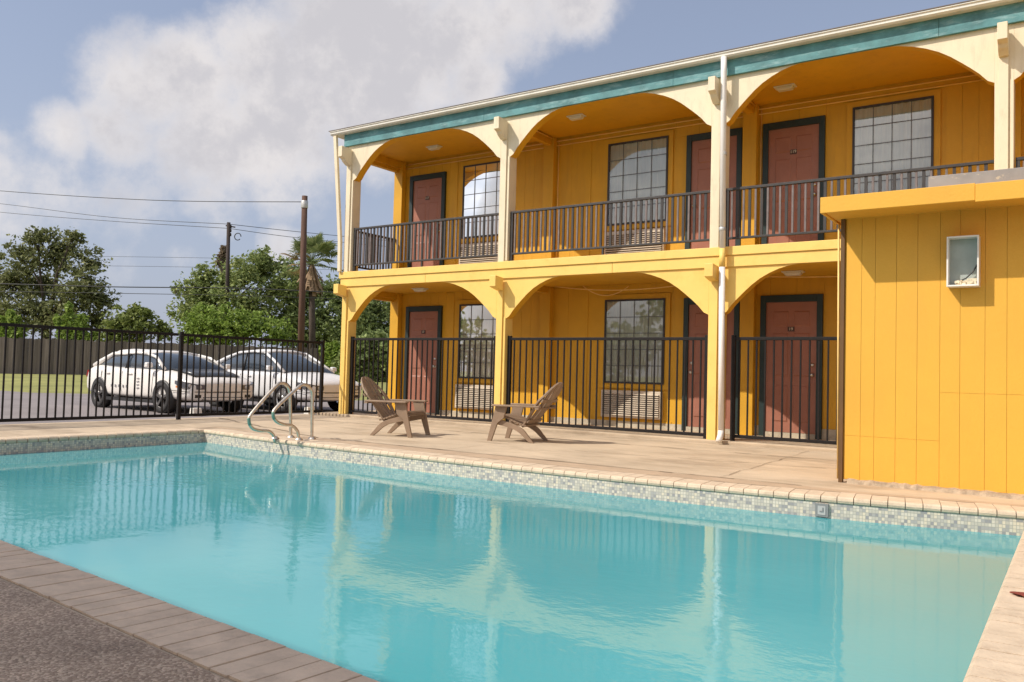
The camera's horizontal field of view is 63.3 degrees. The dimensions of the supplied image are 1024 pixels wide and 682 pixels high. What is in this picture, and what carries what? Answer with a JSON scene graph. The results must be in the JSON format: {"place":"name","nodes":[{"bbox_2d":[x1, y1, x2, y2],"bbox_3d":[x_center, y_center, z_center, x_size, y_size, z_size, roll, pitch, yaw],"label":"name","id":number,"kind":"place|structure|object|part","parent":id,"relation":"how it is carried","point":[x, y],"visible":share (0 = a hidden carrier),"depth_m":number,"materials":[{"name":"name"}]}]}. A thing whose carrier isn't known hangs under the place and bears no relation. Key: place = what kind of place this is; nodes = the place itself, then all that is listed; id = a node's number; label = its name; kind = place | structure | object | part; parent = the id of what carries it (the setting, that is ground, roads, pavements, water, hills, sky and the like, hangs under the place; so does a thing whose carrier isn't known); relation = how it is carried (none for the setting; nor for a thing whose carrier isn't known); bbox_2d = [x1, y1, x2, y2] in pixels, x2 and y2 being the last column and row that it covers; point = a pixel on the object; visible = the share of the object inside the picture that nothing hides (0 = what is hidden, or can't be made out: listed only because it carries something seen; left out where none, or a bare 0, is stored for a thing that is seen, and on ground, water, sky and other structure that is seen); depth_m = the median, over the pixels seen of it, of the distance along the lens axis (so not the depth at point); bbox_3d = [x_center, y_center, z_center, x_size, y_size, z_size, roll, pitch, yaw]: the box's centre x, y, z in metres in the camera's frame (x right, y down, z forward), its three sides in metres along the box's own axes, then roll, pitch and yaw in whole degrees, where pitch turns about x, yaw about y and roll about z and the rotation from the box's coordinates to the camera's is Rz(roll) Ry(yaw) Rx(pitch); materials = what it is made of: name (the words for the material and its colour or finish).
{"place":"outdoors","nodes":[
{"label":"outdoors","id":0,"kind":"place"},
{"bbox_2d":[0,283,332,292],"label":"overhead wire","id":1,"kind":"object","parent":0,"point":[161,287],"visible":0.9,"depth_m":52.27,"materials":[{"name":"grey"}]},
{"bbox_2d":[0,291,333,298],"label":"overhead wire","id":2,"kind":"object","parent":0,"point":[172,294],"visible":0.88,"depth_m":52.39,"materials":[{"name":"grey"}]},
{"bbox_2d":[0,391,375,424],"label":"parking lot","id":3,"kind":"structure","parent":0,"point":[34,403],"depth_m":19.28,"materials":[{"name":"grey asphalt"}]},
{"bbox_2d":[86,349,252,412],"bbox_3d":[-7.978,0.896,19.211,4.546,1.403,2.109,0,-3,37],"label":"parked car","id":4,"kind":"object","parent":3,"relation":"on","point":[174,378],"visible":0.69,"depth_m":18.35,"materials":[{"name":"white paint"}]},
{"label":"windows","id":5,"kind":"part","parent":4,"relation":"part of","materials":[{"name":"black glass"}]},
{"bbox_2d":[189,408,201,413],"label":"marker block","id":6,"kind":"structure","parent":3,"relation":"on","point":[195,410],"depth_m":16.93,"materials":[{"name":"white concrete"}]},
{"bbox_2d":[209,349,361,410],"bbox_3d":[-5.868,0.963,20.892,4.546,1.505,2.109,0,-3,37],"label":"parked car","id":7,"kind":"object","parent":3,"relation":"on","point":[331,388],"visible":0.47,"depth_m":19.96,"materials":[{"name":"silver metal"}]},
{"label":"windows","id":8,"kind":"part","parent":7,"relation":"part of","materials":[{"name":"black glass"}]},
{"bbox_2d":[0,362,387,400],"bbox_3d":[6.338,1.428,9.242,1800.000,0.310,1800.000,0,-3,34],"label":"ground","id":9,"kind":"structure","parent":0,"point":[26,382],"depth_m":34.15,"materials":[{"name":"green plant"}]},
{"bbox_2d":[0,309,28,348],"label":"tree sapling","id":10,"kind":"object","parent":9,"relation":"on","point":[10,316],"visible":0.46,"depth_m":49.86,"materials":[{"name":"green plant"}]},
{"bbox_2d":[0,225,120,356],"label":"oak tree","id":11,"kind":"object","parent":9,"relation":"on","point":[57,253],"visible":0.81,"depth_m":57.79,"materials":[{"name":"green plant"}]},
{"bbox_2d":[52,301,98,372],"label":"tree sapling","id":12,"kind":"object","parent":9,"relation":"on","point":[81,320],"visible":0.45,"depth_m":49.87,"materials":[{"name":"green plant"}]},
{"bbox_2d":[94,302,173,342],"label":"bush","id":13,"kind":"object","parent":9,"relation":"on","point":[135,317],"visible":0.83,"depth_m":54.64,"materials":[{"name":"green plant"}]},
{"bbox_2d":[0,337,366,374],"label":"plank fence","id":14,"kind":"object","parent":9,"relation":"on","point":[36,356],"visible":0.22,"depth_m":45.73,"materials":[{"name":"wood"}]},
{"bbox_2d":[163,244,298,332],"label":"shade tree","id":15,"kind":"object","parent":9,"relation":"on","point":[263,270],"visible":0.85,"depth_m":63.41,"materials":[{"name":"green plant"}]},
{"bbox_2d":[225,222,240,315],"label":"utility pole","id":16,"kind":"object","parent":9,"relation":"on","point":[227,275],"visible":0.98,"depth_m":61.89,"materials":[{"name":"grey"}]},
{"bbox_2d":[0,203,222,223],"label":"overhead wire","id":17,"kind":"object","parent":16,"relation":"attached to","point":[116,217],"visible":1,"depth_m":70.25,"materials":[{"name":"grey"}]},
{"bbox_2d":[2,212,226,228],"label":"overhead wire","id":18,"kind":"object","parent":16,"relation":"attached to","point":[116,221],"visible":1,"depth_m":70.48,"materials":[{"name":"grey"}]},
{"bbox_2d":[230,224,385,240],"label":"overhead wire","id":19,"kind":"object","parent":16,"relation":"attached to","point":[284,230],"visible":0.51,"depth_m":65.14,"materials":[{"name":"grey"}]},
{"bbox_2d":[230,228,385,246],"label":"overhead wire","id":20,"kind":"object","parent":16,"relation":"attached to","point":[280,235],"visible":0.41,"depth_m":64.77,"materials":[{"name":"grey"}]},
{"bbox_2d":[174,301,297,349],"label":"bush","id":21,"kind":"object","parent":9,"relation":"on","point":[238,323],"visible":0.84,"depth_m":55.46,"materials":[{"name":"green plant"}]},
{"bbox_2d":[298,195,307,351],"bbox_3d":[-8.583,-1.914,33.987,0.290,8.058,0.532,1,-2,2],"label":"utility pole","id":22,"kind":"object","parent":9,"relation":"on","point":[302,290],"visible":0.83,"depth_m":33.88,"materials":[{"name":"wood"}]},
{"bbox_2d":[5,191,298,201],"bbox_3d":[-21.467,-7.225,39.835,28.410,2.849,0.758,1,-2,23],"label":"overhead wire","id":23,"kind":"object","parent":22,"relation":"attached to","point":[166,200],"visible":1,"depth_m":37.49,"materials":[{"name":"grey"}]},
{"bbox_2d":[279,231,342,348],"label":"palm tree","id":24,"kind":"object","parent":9,"relation":"on","point":[317,243],"visible":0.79,"depth_m":57.73,"materials":[{"name":"green plant"}]},
{"bbox_2d":[262,257,390,347],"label":"shade tree","id":25,"kind":"object","parent":9,"relation":"on","point":[327,325],"visible":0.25,"depth_m":64.49,"materials":[{"name":"green plant"}]},
{"bbox_2d":[319,340,340,374],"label":"tree sapling","id":26,"kind":"object","parent":9,"relation":"on","point":[331,351],"visible":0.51,"depth_m":51.79,"materials":[{"name":"green plant"}]},
{"bbox_2d":[331,327,389,381],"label":"bush","id":27,"kind":"object","parent":9,"relation":"on","point":[379,333],"visible":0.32,"depth_m":47.07,"materials":[{"name":"green plant"}]},
{"bbox_2d":[317,0,1023,452],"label":"motel building","id":28,"kind":"structure","parent":9,"relation":"on","point":[677,198],"depth_m":13.15,"materials":[{"name":"yellow paint"}]},
{"bbox_2d":[348,336,495,421],"bbox_3d":[-1.668,0.652,14.873,3.425,1.474,0.056,0,-3,34],"label":"iron fence","id":29,"kind":"object","parent":28,"relation":"on","point":[352,376],"visible":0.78,"depth_m":14.76,"materials":[{"name":"black metal"}]},
{"bbox_2d":[407,311,437,414],"bbox_3d":[-1.804,0.429,16.650,0.760,2.048,0.083,0,-3,34],"label":"door","id":30,"kind":"structure","parent":28,"relation":"in","point":[422,324],"depth_m":16.66,"materials":[{"name":"wood"}]},
{"bbox_2d":[411,177,441,266],"bbox_3d":[-1.734,-2.263,16.751,0.760,2.018,0.083,0,-3,34],"label":"door","id":31,"kind":"structure","parent":28,"relation":"in","point":[427,193],"depth_m":16.77,"materials":[{"name":"wood"}]},
{"bbox_2d":[454,300,495,383],"bbox_3d":[-0.576,0.005,15.851,1.270,1.600,0.047,0,-3,34],"label":"window","id":32,"kind":"structure","parent":28,"relation":"in","point":[473,319],"depth_m":15.96,"materials":[{"name":"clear glass"}]},
{"bbox_2d":[458,157,499,242],"bbox_3d":[-0.505,-2.713,15.953,1.270,1.600,0.047,0,-3,34],"label":"window","id":33,"kind":"structure","parent":28,"relation":"in","point":[479,179],"depth_m":16.02,"materials":[{"name":"clear glass"}]},
{"bbox_2d":[506,335,707,438],"bbox_3d":[1.360,0.653,12.796,3.479,1.474,0.056,0,-3,34],"label":"iron fence","id":34,"kind":"object","parent":28,"relation":"on","point":[508,390],"visible":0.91,"depth_m":12.67,"materials":[{"name":"black metal"}]},
{"bbox_2d":[599,293,670,389],"bbox_3d":[2.063,0.005,14.041,1.290,1.600,0.047,0,-3,34],"label":"window","id":35,"kind":"structure","parent":28,"relation":"in","point":[626,315],"depth_m":14.03,"materials":[{"name":"grey glass"}]},
{"bbox_2d":[603,130,673,230],"bbox_3d":[2.134,-2.712,14.143,1.290,1.600,0.047,0,-3,34],"label":"window","id":36,"kind":"structure","parent":28,"relation":"in","point":[641,165],"depth_m":14.14,"materials":[{"name":"grey glass"}]},
{"bbox_2d":[686,304,733,433],"bbox_3d":[3.160,0.430,13.245,0.760,2.048,0.083,0,-3,34],"label":"door","id":37,"kind":"structure","parent":28,"relation":"in","point":[698,320],"depth_m":13.36,"materials":[{"name":"wood"}]},
{"bbox_2d":[690,135,736,248],"bbox_3d":[3.230,-2.262,13.346,0.760,2.018,0.083,0,-3,34],"label":"door","id":38,"kind":"structure","parent":28,"relation":"in","point":[701,150],"depth_m":13.45,"materials":[{"name":"wood"}]},
{"bbox_2d":[765,301,816,438],"bbox_3d":[4.199,0.431,12.532,0.760,2.048,0.083,0,-3,34],"label":"door","id":39,"kind":"structure","parent":28,"relation":"in","point":[783,319],"depth_m":12.54,"materials":[{"name":"wood"}]},
{"bbox_2d":[767,124,818,243],"bbox_3d":[4.269,-2.262,12.633,0.760,2.018,0.083,0,-3,34],"label":"door","id":40,"kind":"structure","parent":28,"relation":"in","point":[793,151],"depth_m":12.65,"materials":[{"name":"wood"}]},
{"bbox_2d":[846,89,940,194],"bbox_3d":[5.437,-2.711,11.878,1.240,1.600,0.047,0,-3,34],"label":"window","id":41,"kind":"structure","parent":28,"relation":"in","point":[892,133],"depth_m":11.87,"materials":[{"name":"grey glass"}]},
{"bbox_2d":[171,245,225,305],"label":"tree","id":42,"kind":"object","parent":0,"point":[221,255],"visible":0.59,"depth_m":65.79,"materials":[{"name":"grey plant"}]},
{"bbox_2d":[72,265,330,269],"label":"overhead wire","id":43,"kind":"object","parent":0,"point":[208,267],"visible":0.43,"depth_m":109.98,"materials":[{"name":"grey"}]},
{"bbox_2d":[97,256,343,260],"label":"overhead wire","id":44,"kind":"object","parent":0,"point":[171,257],"visible":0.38,"depth_m":109.98,"materials":[{"name":"grey"}]},
{"bbox_2d":[0,0,967,354],"label":"sky","id":45,"kind":"structure","parent":0,"point":[180,101],"materials":[{"name":"blue"}]},
{"bbox_2d":[0,414,1023,681],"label":"pool deck","id":46,"kind":"structure","parent":0,"point":[792,468],"depth_m":10.40,"materials":[{"name":"beige concrete"}]},
{"bbox_2d":[0,323,178,421],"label":"iron fence","id":47,"kind":"object","parent":46,"relation":"on","point":[47,418],"visible":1,"depth_m":12.39,"materials":[{"name":"black metal"}]},
{"bbox_2d":[0,579,229,681],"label":"aggregate paving","id":48,"kind":"structure","parent":46,"relation":"on","point":[42,639],"depth_m":2.62,"materials":[{"name":"grey concrete"}]},
{"bbox_2d":[176,332,324,419],"bbox_3d":[-4.581,0.638,14.900,0.057,1.445,3.087,0,-3,36],"label":"iron fence","id":49,"kind":"object","parent":46,"relation":"on","point":[179,415],"visible":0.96,"depth_m":14.66,"materials":[{"name":"black metal"}]},
{"bbox_2d":[361,376,429,437],"bbox_3d":[-1.680,0.911,11.634,0.927,0.805,0.724,1,-2,19],"label":"adirondack chair","id":50,"kind":"object","parent":46,"relation":"on","point":[399,416],"visible":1,"depth_m":11.63,"materials":[{"name":"brown wood"}]},
{"bbox_2d":[19,416,836,484],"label":"deck joints","id":51,"kind":"object","parent":46,"relation":"on","point":[545,459],"visible":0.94,"depth_m":9.69,"materials":[{"name":"brown concrete"}]},
{"bbox_2d":[0,433,1023,535],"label":"pool basin","id":52,"kind":"object","parent":46,"relation":"in","point":[985,524],"visible":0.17,"depth_m":7.66,"materials":[{"name":"tile"}]},
{"bbox_2d":[0,442,1020,681],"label":"pool water","id":53,"kind":"structure","parent":52,"relation":"in","point":[381,574],"depth_m":4.63,"materials":[{"name":"blue liquid"}]},
{"bbox_2d":[0,428,1023,681],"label":"pool coping","id":54,"kind":"object","parent":52,"relation":"on","point":[224,650],"visible":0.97,"depth_m":3.30,"materials":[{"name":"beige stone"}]},
{"bbox_2d":[247,381,294,441],"bbox_3d":[-3.020,0.889,10.448,0.104,0.762,0.741,0,-3,34],"label":"pool grab rail","id":55,"kind":"object","parent":54,"relation":"on","point":[264,398],"visible":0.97,"depth_m":10.45,"materials":[{"name":"silver metal"}]},
{"bbox_2d":[271,383,315,439],"bbox_3d":[-2.701,0.895,10.312,0.104,0.750,0.704,0,-3,34],"label":"pool grab rail","id":56,"kind":"object","parent":54,"relation":"on","point":[283,400],"visible":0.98,"depth_m":10.34,"materials":[{"name":"silver metal"}]},
{"bbox_2d":[1010,591,1023,595],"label":"fallen leaf","id":57,"kind":"object","parent":54,"relation":"on","point":[1017,593],"visible":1,"depth_m":3.61,"materials":[{"name":"brown plant"}]},
{"bbox_2d":[815,503,828,516],"bbox_3d":[2.471,1.347,6.618,0.100,0.103,0.036,0,-3,34],"label":"depth marker","id":58,"kind":"object","parent":52,"relation":"attached to","point":[821,509],"visible":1,"depth_m":6.61,"materials":[{"name":"grey tile"}]},
{"bbox_2d":[487,382,562,442],"bbox_3d":[0.222,0.942,11.149,0.927,0.805,0.724,1,-2,24],"label":"adirondack chair","id":59,"kind":"object","parent":46,"relation":"on","point":[515,416],"visible":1,"depth_m":11.01,"materials":[{"name":"brown wood"}]},
{"bbox_2d":[215,427,1023,506],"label":"coping apron","id":60,"kind":"object","parent":46,"relation":"on","point":[594,467],"visible":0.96,"depth_m":8.10,"materials":[{"name":"beige concrete"}]},
{"bbox_2d":[730,335,839,444],"bbox_3d":[4.240,0.654,10.821,2.846,1.474,0.056,0,-3,34],"label":"iron fence","id":61,"kind":"object","parent":46,"relation":"on","point":[734,338],"visible":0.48,"depth_m":11.27,"materials":[{"name":"black metal"}]},
{"bbox_2d":[820,167,1023,499],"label":"pool shed","id":62,"kind":"structure","parent":46,"relation":"on","point":[930,381],"depth_m":7.14,"materials":[{"name":"yellow paint"}]},
{"bbox_2d":[946,235,980,287],"bbox_3d":[3.805,-0.667,6.998,0.240,0.425,0.128,0,-3,34],"label":"lamp box","id":63,"kind":"object","parent":62,"relation":"attached to","point":[963,260],"visible":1,"depth_m":7.01,"materials":[{"name":"white metal"}]}
]}

